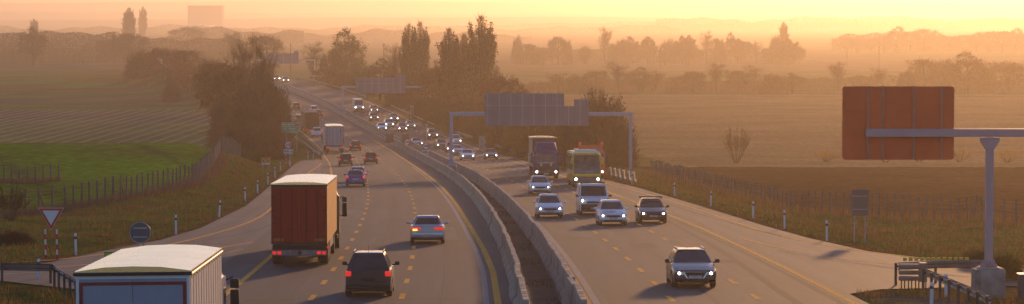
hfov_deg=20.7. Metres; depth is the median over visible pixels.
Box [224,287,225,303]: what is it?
side window
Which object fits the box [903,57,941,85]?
tree
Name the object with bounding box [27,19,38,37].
tree
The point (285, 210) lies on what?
rear door
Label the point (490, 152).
car
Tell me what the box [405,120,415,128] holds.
car
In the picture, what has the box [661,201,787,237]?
tar seam
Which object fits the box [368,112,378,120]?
car
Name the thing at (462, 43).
tree
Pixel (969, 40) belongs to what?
tree
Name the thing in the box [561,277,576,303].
concrete barrier
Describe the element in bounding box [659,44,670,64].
tree
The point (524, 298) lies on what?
concrete barrier
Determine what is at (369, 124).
barrier
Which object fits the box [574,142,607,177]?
works lorry
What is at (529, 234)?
concrete barrier
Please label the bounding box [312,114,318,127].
rear door
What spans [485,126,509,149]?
shrub
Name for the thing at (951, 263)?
guard rail
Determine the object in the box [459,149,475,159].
car
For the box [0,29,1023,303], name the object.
ground
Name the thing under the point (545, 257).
concrete barrier
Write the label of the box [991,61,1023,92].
tree
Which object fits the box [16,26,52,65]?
tree
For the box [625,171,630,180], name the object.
concrete barrier
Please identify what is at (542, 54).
tree
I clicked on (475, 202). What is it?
concrete barrier
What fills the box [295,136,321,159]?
guard rail
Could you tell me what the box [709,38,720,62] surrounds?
tree
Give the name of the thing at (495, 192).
concrete barrier
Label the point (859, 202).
square sign
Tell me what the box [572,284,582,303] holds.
concrete barrier
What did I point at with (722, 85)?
wood
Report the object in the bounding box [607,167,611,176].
concrete barrier
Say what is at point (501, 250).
concrete barrier
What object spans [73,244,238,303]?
box lorry
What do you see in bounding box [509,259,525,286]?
concrete barrier
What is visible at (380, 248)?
tar seam
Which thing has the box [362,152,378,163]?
car
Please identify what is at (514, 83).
tree
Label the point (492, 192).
concrete barrier
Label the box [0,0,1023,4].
sky
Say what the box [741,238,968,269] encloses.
orange ramp line
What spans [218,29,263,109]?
tree
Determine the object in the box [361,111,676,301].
lane dashes
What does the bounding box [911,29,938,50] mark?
tree
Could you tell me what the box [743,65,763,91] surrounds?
tree
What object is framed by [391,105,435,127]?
guard rail
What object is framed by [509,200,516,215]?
concrete barrier
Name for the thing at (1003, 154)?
shrub
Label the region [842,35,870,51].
tree
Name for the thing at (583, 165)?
coach
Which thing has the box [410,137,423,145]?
car
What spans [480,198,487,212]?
concrete barrier
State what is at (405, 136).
crash cushion
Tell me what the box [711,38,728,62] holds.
shrub
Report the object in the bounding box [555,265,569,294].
concrete barrier
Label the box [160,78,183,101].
shrub
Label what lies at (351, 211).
road patch
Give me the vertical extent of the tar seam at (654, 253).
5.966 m
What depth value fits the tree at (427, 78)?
568.76 m
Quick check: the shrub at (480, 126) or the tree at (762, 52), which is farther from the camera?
the tree at (762, 52)
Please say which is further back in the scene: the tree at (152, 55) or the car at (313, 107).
the tree at (152, 55)
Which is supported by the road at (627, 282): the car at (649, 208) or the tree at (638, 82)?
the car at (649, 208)
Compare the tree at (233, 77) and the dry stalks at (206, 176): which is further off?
the tree at (233, 77)
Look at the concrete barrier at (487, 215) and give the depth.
175.76 m
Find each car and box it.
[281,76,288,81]
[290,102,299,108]
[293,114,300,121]
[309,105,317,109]
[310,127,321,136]
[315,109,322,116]
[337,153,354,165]
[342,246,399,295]
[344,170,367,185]
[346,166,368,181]
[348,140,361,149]
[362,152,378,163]
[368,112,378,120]
[369,105,378,111]
[376,122,386,130]
[383,118,394,127]
[388,113,398,120]
[396,123,407,131]
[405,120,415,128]
[406,215,448,242]
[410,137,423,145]
[427,128,438,137]
[434,139,445,148]
[444,142,454,151]
[449,134,461,143]
[453,144,464,152]
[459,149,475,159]
[483,148,498,159]
[527,175,552,193]
[533,193,565,217]
[594,199,629,224]
[634,196,668,222]
[665,246,719,286]
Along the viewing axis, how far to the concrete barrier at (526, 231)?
156.44 m
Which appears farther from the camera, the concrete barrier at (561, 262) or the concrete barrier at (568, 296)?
the concrete barrier at (561, 262)
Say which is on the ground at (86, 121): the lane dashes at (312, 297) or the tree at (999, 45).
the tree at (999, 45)
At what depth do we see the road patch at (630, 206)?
200.42 m
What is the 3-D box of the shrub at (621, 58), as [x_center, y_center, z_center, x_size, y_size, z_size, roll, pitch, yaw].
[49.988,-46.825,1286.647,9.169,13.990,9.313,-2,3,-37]
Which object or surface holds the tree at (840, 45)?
on the ground at (86, 121)
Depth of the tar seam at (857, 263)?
128.87 m
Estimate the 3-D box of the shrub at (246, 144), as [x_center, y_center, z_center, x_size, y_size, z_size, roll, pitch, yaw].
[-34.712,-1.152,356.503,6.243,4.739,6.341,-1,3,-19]
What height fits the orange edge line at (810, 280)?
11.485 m
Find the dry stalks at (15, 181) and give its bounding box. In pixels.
[0,172,65,183]
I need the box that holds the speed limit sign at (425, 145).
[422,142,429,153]
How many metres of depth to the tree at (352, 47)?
757.53 m
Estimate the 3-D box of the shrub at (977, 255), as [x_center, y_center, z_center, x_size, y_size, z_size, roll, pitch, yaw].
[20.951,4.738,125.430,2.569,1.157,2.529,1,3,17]
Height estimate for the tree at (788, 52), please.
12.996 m
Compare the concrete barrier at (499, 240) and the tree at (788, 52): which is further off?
the tree at (788, 52)
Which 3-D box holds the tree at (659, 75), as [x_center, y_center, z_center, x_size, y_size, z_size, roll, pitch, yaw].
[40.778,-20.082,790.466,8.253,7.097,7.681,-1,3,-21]
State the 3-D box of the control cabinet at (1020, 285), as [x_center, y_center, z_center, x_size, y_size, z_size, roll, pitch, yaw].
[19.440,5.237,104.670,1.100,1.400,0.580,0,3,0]
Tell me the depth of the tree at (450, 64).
543.66 m
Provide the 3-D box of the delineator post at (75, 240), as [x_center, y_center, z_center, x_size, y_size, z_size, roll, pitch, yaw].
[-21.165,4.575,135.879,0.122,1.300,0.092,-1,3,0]
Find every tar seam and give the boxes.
[180,224,270,243]
[350,209,391,303]
[560,194,718,303]
[608,194,803,303]
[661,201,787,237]
[667,217,846,303]
[780,251,968,276]
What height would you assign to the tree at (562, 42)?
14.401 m
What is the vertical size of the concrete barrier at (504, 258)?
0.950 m
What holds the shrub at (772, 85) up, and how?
on the ground at (86, 121)
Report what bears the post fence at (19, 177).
on the ground at (86, 121)
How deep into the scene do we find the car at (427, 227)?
145.80 m
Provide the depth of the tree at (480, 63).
536.35 m
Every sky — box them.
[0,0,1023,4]
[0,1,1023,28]
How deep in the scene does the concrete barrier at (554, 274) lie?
116.19 m
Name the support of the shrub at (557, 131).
on the ground at (86, 121)
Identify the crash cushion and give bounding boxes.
[386,134,392,142]
[402,134,408,142]
[899,262,926,288]
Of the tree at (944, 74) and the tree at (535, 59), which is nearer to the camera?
the tree at (944, 74)
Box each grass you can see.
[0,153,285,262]
[0,154,285,262]
[0,284,75,303]
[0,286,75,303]
[559,165,1023,266]
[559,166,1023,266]
[857,287,1023,303]
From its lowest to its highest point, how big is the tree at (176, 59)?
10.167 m
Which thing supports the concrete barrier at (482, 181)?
on the road at (627, 282)
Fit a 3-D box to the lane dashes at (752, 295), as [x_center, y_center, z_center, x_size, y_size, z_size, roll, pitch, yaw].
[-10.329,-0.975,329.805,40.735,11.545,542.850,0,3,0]
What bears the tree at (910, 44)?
on the ground at (86, 121)
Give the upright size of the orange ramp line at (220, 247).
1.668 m
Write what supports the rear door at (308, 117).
in the trailer lorry at (308, 119)
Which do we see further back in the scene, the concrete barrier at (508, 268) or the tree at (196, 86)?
the tree at (196, 86)
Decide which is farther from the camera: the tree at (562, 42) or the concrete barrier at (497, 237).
the tree at (562, 42)
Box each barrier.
[190,75,385,140]
[249,76,401,141]
[465,182,470,194]
[474,191,480,204]
[478,196,485,210]
[479,176,484,187]
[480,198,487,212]
[481,200,487,215]
[483,202,489,217]
[484,204,491,220]
[486,181,491,192]
[486,206,494,221]
[487,209,493,226]
[490,183,495,196]
[490,214,498,230]
[491,217,499,235]
[492,185,497,197]
[493,219,502,238]
[495,222,503,242]
[497,189,503,202]
[497,226,505,245]
[498,229,505,251]
[499,191,504,204]
[499,232,508,253]
[501,192,507,207]
[501,236,510,257]
[502,240,512,263]
[503,245,514,269]
[504,194,510,209]
[506,249,515,275]
[507,198,513,213]
[507,254,521,281]
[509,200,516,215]
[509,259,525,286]
[509,265,519,292]
[509,271,521,302]
[511,202,518,217]
[513,204,521,219]
[513,277,529,303]
[515,206,523,223]
[517,284,526,303]
[518,209,525,225]
[519,211,528,228]
[520,292,528,303]
[522,214,531,231]
[524,217,532,234]
[526,219,534,239]
[530,222,539,241]
[532,226,542,246]
[535,229,544,250]
[538,232,547,255]
[540,236,549,259]
[542,240,552,264]
[545,245,555,270]
[548,249,559,273]
[550,254,562,280]
[554,259,566,284]
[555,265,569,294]
[560,271,575,298]
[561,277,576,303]
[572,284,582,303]
[576,292,586,303]
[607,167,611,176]
[611,168,616,177]
[616,169,620,178]
[620,170,625,180]
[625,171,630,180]
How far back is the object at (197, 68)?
698.98 m
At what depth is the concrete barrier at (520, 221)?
168.91 m
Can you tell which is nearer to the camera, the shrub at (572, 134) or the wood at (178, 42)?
the shrub at (572, 134)
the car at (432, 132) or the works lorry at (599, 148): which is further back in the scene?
the car at (432, 132)
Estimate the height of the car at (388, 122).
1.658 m
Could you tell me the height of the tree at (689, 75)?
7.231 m
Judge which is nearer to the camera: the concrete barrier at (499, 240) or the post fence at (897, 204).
the concrete barrier at (499, 240)
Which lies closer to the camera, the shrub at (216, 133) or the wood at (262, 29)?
the shrub at (216, 133)
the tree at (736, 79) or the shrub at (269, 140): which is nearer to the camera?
the shrub at (269, 140)
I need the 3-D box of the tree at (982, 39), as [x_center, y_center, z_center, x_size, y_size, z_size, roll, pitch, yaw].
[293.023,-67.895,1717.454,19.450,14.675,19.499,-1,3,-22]
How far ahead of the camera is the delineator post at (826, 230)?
150.84 m
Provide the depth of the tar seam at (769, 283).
124.71 m
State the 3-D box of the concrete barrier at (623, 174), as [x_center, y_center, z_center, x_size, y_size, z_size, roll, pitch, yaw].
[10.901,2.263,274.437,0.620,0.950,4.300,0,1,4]
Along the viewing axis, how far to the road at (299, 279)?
142.41 m
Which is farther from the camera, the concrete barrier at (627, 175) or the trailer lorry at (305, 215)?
the concrete barrier at (627, 175)
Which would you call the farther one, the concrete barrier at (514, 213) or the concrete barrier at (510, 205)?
the concrete barrier at (510, 205)
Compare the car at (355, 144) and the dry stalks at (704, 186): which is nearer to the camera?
the dry stalks at (704, 186)
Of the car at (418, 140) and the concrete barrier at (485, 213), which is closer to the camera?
the concrete barrier at (485, 213)
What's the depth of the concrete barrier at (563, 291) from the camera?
104.94 m
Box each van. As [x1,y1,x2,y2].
[352,98,364,111]
[575,182,611,214]
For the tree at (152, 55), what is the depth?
798.09 m
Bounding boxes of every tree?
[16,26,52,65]
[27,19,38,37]
[105,31,153,63]
[121,7,136,42]
[137,7,147,36]
[139,47,182,81]
[166,26,207,48]
[166,49,203,83]
[191,59,237,118]
[191,62,233,106]
[206,62,254,119]
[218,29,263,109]
[222,31,243,65]
[245,33,286,75]
[247,41,281,109]
[301,41,327,82]
[309,68,341,85]
[316,51,351,82]
[328,26,368,74]
[361,57,393,100]
[384,40,401,77]
[397,21,412,109]
[406,19,430,103]
[417,65,439,103]
[432,28,464,109]
[456,31,470,117]
[460,12,504,106]
[472,73,520,108]
[502,77,530,92]
[515,44,534,64]
[522,45,541,64]
[522,83,557,92]
[537,47,549,64]
[544,72,571,92]
[547,36,567,64]
[559,82,643,166]
[578,46,591,63]
[582,70,609,89]
[596,26,612,62]
[602,62,634,93]
[606,43,618,61]
[620,36,640,63]
[624,67,652,92]
[640,36,655,63]
[646,70,669,92]
[650,42,658,62]
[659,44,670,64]
[671,34,683,62]
[679,34,699,64]
[681,70,708,93]
[699,30,714,63]
[706,61,728,92]
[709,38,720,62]
[722,70,754,92]
[725,32,736,62]
[731,38,746,62]
[743,41,753,62]
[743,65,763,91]
[751,40,762,62]
[760,47,770,63]
[772,38,803,64]
[777,21,789,46]
[778,72,807,92]
[796,47,805,62]
[827,61,848,92]
[829,37,854,50]
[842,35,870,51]
[845,75,875,85]
[858,38,882,51]
[865,35,897,52]
[869,66,889,85]
[883,25,909,52]
[900,30,922,50]
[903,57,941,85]
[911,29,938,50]
[924,31,949,50]
[940,36,962,50]
[947,50,994,93]
[962,32,987,51]
[976,30,1003,51]
[990,30,1017,52]
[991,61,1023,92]
[1001,27,1023,52]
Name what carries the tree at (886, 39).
on the ground at (86, 121)
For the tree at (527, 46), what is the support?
on the ground at (86, 121)
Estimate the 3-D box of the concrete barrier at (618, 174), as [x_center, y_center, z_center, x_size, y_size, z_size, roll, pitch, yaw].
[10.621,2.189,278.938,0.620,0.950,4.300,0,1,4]
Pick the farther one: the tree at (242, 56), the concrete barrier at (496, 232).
the tree at (242, 56)
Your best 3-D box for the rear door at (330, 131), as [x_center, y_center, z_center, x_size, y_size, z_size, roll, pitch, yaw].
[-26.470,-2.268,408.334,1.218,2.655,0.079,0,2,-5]
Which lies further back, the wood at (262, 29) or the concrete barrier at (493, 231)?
the wood at (262, 29)
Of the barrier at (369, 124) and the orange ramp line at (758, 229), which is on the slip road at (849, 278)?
the orange ramp line at (758, 229)
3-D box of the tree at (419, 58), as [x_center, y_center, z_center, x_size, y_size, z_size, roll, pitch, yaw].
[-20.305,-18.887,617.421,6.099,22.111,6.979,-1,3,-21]
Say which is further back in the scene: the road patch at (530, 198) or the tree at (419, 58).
the tree at (419, 58)
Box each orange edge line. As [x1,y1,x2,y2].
[226,130,332,295]
[363,100,857,303]
[373,140,501,303]
[401,140,590,303]
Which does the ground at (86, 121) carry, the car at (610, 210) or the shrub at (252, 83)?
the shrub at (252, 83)
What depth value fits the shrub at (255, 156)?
334.79 m
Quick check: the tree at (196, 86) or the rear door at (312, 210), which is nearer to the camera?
the rear door at (312, 210)
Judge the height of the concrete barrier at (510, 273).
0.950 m
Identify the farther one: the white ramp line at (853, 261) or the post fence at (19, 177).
the post fence at (19, 177)
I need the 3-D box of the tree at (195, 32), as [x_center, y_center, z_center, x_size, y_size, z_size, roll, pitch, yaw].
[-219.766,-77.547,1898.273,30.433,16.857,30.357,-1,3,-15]
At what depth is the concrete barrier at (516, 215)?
176.53 m
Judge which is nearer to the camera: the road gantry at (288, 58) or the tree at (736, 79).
the tree at (736, 79)
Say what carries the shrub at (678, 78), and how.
on the ground at (86, 121)
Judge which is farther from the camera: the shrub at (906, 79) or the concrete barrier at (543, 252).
the shrub at (906, 79)
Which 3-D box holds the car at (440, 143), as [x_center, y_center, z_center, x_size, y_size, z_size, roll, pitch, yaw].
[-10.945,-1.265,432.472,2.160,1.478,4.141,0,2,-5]
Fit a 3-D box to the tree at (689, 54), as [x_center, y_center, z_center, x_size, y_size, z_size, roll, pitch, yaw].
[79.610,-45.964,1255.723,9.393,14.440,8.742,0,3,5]
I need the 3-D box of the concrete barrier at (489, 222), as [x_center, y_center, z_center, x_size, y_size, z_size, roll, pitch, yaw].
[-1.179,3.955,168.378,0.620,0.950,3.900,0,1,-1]
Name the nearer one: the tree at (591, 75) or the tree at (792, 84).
the tree at (792, 84)
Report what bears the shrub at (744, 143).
on the ground at (86, 121)
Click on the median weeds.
(522, 247)
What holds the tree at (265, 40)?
on the ground at (86, 121)
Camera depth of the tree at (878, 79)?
771.62 m
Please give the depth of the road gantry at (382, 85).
577.66 m
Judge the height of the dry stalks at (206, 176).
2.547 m
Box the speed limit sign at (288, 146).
[284,141,292,165]
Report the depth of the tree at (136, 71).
847.52 m
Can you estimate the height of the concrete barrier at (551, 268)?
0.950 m
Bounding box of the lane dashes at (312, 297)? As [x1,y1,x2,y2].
[297,113,369,299]
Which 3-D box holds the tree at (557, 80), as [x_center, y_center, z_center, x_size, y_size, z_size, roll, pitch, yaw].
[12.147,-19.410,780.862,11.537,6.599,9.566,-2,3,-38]
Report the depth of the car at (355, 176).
249.94 m
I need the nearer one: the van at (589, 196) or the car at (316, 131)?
the van at (589, 196)
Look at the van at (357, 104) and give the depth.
586.24 m
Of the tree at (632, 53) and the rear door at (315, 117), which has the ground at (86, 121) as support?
the tree at (632, 53)
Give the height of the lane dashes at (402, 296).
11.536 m
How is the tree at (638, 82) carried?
on the ground at (86, 121)
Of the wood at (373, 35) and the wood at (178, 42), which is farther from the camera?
the wood at (373, 35)
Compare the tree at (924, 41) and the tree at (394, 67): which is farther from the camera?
the tree at (924, 41)
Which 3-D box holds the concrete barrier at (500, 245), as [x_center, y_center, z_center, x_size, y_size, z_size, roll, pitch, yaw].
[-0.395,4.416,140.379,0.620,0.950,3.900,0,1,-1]
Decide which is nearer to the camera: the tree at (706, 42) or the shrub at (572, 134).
the shrub at (572, 134)
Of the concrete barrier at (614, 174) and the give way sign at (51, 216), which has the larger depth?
the concrete barrier at (614, 174)
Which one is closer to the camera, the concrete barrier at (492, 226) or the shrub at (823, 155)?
the concrete barrier at (492, 226)
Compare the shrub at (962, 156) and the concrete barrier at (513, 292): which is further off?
the shrub at (962, 156)
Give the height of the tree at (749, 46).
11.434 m
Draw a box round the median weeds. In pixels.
[472,182,558,301]
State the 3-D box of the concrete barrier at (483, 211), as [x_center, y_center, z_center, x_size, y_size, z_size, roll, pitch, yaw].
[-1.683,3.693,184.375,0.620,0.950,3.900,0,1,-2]
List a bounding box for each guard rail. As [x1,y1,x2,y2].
[0,263,75,299]
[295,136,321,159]
[297,77,367,99]
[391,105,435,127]
[453,129,513,155]
[894,257,982,284]
[922,269,991,303]
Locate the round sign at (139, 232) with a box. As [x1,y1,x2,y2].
[129,222,150,246]
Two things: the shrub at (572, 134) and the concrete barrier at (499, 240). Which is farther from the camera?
the shrub at (572, 134)
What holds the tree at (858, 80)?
on the ground at (86, 121)
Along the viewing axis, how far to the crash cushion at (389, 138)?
456.27 m
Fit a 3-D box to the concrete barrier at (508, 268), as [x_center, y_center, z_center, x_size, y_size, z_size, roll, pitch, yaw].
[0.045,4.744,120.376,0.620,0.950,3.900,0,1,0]
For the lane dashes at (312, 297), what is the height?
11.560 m
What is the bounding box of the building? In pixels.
[187,5,223,26]
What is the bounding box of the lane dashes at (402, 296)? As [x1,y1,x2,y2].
[304,108,416,298]
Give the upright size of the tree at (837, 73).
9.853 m
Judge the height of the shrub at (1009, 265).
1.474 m
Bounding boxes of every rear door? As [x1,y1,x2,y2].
[79,279,132,303]
[133,278,186,303]
[272,188,298,241]
[299,188,326,242]
[305,114,311,127]
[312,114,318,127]
[326,127,334,144]
[335,127,342,144]
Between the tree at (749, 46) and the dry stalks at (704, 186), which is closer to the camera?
the dry stalks at (704, 186)
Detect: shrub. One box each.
[0,183,36,220]
[0,230,36,245]
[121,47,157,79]
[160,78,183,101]
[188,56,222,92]
[202,91,237,148]
[223,82,275,137]
[226,126,258,156]
[240,59,277,125]
[243,150,269,162]
[245,117,294,159]
[261,78,295,148]
[328,69,353,90]
[343,64,378,97]
[382,71,416,109]
[440,91,477,133]
[464,94,484,138]
[469,110,494,143]
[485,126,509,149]
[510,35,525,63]
[512,126,553,157]
[547,102,570,150]
[558,126,592,165]
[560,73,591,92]
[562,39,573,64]
[605,117,639,169]
[614,40,629,63]
[657,38,680,62]
[665,73,692,91]
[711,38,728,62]
[722,126,752,162]
[755,71,788,94]
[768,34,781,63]
[811,148,839,161]
[895,70,917,85]
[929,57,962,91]
[953,149,971,161]
[962,247,998,267]
[993,251,1023,280]
[994,149,1023,162]
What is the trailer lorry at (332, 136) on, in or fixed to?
on the road at (299, 279)
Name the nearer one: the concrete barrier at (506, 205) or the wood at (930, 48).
the concrete barrier at (506, 205)
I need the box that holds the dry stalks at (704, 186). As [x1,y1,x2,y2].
[639,169,1023,226]
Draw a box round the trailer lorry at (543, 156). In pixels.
[529,136,561,177]
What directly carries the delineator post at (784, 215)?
on the ground at (86, 121)
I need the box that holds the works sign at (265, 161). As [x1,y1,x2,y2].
[261,158,270,172]
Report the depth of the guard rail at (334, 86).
695.39 m
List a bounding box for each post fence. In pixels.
[0,163,59,183]
[1,139,220,211]
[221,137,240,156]
[650,160,795,211]
[801,189,976,220]
[980,196,1023,225]
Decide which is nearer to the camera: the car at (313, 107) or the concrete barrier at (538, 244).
the concrete barrier at (538, 244)
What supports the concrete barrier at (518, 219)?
on the road at (627, 282)
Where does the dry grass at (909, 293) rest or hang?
on the ground at (86, 121)
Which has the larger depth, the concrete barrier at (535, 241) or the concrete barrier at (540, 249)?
the concrete barrier at (535, 241)
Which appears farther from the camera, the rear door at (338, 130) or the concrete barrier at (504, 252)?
the rear door at (338, 130)
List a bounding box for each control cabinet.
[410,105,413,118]
[478,136,485,149]
[1016,273,1023,300]
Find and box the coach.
[567,149,602,186]
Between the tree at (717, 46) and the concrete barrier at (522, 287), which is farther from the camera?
the tree at (717, 46)
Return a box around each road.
[0,159,321,288]
[193,77,531,303]
[258,76,867,303]
[601,179,1016,293]
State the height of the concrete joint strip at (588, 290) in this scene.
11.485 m
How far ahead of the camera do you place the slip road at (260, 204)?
154.67 m
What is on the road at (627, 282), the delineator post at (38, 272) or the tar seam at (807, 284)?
the tar seam at (807, 284)
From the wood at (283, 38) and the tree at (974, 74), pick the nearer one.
the tree at (974, 74)
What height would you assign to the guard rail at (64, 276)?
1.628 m
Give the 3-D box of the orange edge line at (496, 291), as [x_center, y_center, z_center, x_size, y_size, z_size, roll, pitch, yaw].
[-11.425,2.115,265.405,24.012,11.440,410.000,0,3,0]
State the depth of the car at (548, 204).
180.06 m
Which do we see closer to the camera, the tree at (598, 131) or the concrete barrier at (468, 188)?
the concrete barrier at (468, 188)
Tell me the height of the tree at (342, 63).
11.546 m
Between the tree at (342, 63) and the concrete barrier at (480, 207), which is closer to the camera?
the concrete barrier at (480, 207)
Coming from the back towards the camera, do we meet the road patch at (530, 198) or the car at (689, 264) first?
the road patch at (530, 198)
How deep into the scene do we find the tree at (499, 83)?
489.06 m
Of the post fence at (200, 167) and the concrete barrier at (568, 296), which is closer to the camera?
the concrete barrier at (568, 296)
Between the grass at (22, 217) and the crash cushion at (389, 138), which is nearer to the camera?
the grass at (22, 217)
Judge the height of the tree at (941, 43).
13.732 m
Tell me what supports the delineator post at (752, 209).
on the ground at (86, 121)
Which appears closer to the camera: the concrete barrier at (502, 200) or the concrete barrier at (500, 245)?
the concrete barrier at (500, 245)
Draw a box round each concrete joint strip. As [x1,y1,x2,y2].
[401,139,600,303]
[412,167,489,303]
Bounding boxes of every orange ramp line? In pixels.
[0,242,252,270]
[13,163,321,262]
[605,183,929,258]
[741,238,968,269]
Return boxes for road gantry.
[258,51,316,79]
[340,75,427,112]
[447,93,635,176]
[842,86,1023,297]
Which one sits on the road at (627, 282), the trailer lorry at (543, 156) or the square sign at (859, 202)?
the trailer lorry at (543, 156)
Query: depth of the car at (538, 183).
228.16 m
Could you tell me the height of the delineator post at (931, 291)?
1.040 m
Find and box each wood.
[0,24,679,33]
[0,31,115,63]
[95,36,247,62]
[192,26,303,43]
[280,28,531,40]
[480,21,1023,29]
[512,45,798,61]
[528,77,758,92]
[656,15,1023,31]
[760,74,1023,91]
[832,32,1022,50]
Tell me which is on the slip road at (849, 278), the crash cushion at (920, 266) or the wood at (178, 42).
the crash cushion at (920, 266)
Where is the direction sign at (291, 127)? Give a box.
[281,122,298,150]
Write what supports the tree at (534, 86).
on the ground at (86, 121)
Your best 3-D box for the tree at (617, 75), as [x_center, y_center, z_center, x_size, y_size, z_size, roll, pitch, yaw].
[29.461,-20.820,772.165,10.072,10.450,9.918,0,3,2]
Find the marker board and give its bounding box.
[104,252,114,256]
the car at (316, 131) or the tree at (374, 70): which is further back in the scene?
the tree at (374, 70)
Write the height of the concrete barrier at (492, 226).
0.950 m
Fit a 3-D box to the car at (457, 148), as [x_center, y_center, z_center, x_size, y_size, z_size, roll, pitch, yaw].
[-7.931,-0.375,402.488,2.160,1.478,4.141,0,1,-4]
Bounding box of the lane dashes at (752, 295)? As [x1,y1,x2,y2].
[384,115,760,298]
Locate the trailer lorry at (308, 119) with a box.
[298,110,318,132]
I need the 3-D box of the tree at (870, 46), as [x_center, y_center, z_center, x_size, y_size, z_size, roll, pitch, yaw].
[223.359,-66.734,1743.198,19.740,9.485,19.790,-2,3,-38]
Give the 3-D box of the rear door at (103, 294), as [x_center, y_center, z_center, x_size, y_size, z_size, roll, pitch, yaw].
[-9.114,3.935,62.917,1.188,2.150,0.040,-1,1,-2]
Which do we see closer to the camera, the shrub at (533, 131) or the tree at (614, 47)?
the shrub at (533, 131)
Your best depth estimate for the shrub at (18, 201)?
196.26 m
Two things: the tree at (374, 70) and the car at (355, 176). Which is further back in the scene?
the tree at (374, 70)
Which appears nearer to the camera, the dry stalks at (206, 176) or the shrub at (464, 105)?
the dry stalks at (206, 176)
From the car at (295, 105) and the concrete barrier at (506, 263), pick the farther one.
the car at (295, 105)
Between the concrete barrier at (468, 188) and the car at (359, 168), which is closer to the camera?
the concrete barrier at (468, 188)
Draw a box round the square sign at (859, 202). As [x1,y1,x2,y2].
[852,190,868,242]
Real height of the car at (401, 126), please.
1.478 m
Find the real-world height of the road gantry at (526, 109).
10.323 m
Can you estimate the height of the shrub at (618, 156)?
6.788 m
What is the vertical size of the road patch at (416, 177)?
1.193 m
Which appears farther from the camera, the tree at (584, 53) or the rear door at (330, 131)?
the tree at (584, 53)
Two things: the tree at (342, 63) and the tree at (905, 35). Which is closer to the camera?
the tree at (342, 63)
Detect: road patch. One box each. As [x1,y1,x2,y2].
[340,210,356,213]
[384,186,403,190]
[408,173,438,182]
[521,197,537,200]
[623,205,634,208]
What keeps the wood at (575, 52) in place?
on the ground at (86, 121)
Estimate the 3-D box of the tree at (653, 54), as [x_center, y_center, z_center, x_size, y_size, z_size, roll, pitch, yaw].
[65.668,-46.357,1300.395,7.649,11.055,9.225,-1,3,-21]
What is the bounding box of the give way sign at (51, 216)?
[38,208,63,260]
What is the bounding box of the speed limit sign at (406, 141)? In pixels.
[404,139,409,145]
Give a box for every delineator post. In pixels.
[37,259,39,278]
[74,233,76,254]
[175,215,176,233]
[218,200,220,216]
[710,191,711,205]
[752,201,753,217]
[783,210,785,228]
[826,220,827,240]
[930,282,933,303]
[944,274,947,296]
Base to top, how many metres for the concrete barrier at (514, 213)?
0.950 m
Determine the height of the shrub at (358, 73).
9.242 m
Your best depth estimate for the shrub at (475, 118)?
479.68 m
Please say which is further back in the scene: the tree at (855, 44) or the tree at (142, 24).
the tree at (142, 24)
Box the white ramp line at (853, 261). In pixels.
[785,250,960,276]
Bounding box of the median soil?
[345,113,560,303]
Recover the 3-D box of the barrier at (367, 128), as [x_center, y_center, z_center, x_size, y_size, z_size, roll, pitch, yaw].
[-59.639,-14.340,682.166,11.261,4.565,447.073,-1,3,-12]
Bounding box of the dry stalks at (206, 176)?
[0,148,232,216]
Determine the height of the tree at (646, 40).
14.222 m
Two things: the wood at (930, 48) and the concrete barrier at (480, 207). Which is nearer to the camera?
the concrete barrier at (480, 207)
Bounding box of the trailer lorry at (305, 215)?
[270,174,346,263]
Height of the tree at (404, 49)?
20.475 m
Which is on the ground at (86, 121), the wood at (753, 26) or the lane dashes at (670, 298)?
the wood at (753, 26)
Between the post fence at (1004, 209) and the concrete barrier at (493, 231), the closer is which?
the concrete barrier at (493, 231)
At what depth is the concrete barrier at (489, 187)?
231.72 m
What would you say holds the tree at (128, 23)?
on the ground at (86, 121)
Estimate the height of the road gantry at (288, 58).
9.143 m
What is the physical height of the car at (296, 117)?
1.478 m
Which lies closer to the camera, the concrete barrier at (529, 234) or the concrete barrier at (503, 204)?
the concrete barrier at (529, 234)
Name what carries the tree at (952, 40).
on the ground at (86, 121)
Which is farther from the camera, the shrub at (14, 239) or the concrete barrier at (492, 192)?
the concrete barrier at (492, 192)
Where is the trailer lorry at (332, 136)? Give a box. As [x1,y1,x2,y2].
[321,124,343,152]
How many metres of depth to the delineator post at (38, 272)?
116.83 m
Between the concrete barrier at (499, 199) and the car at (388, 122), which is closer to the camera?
the concrete barrier at (499, 199)
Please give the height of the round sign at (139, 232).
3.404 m
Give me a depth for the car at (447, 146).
413.71 m
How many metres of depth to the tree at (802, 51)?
1295.93 m

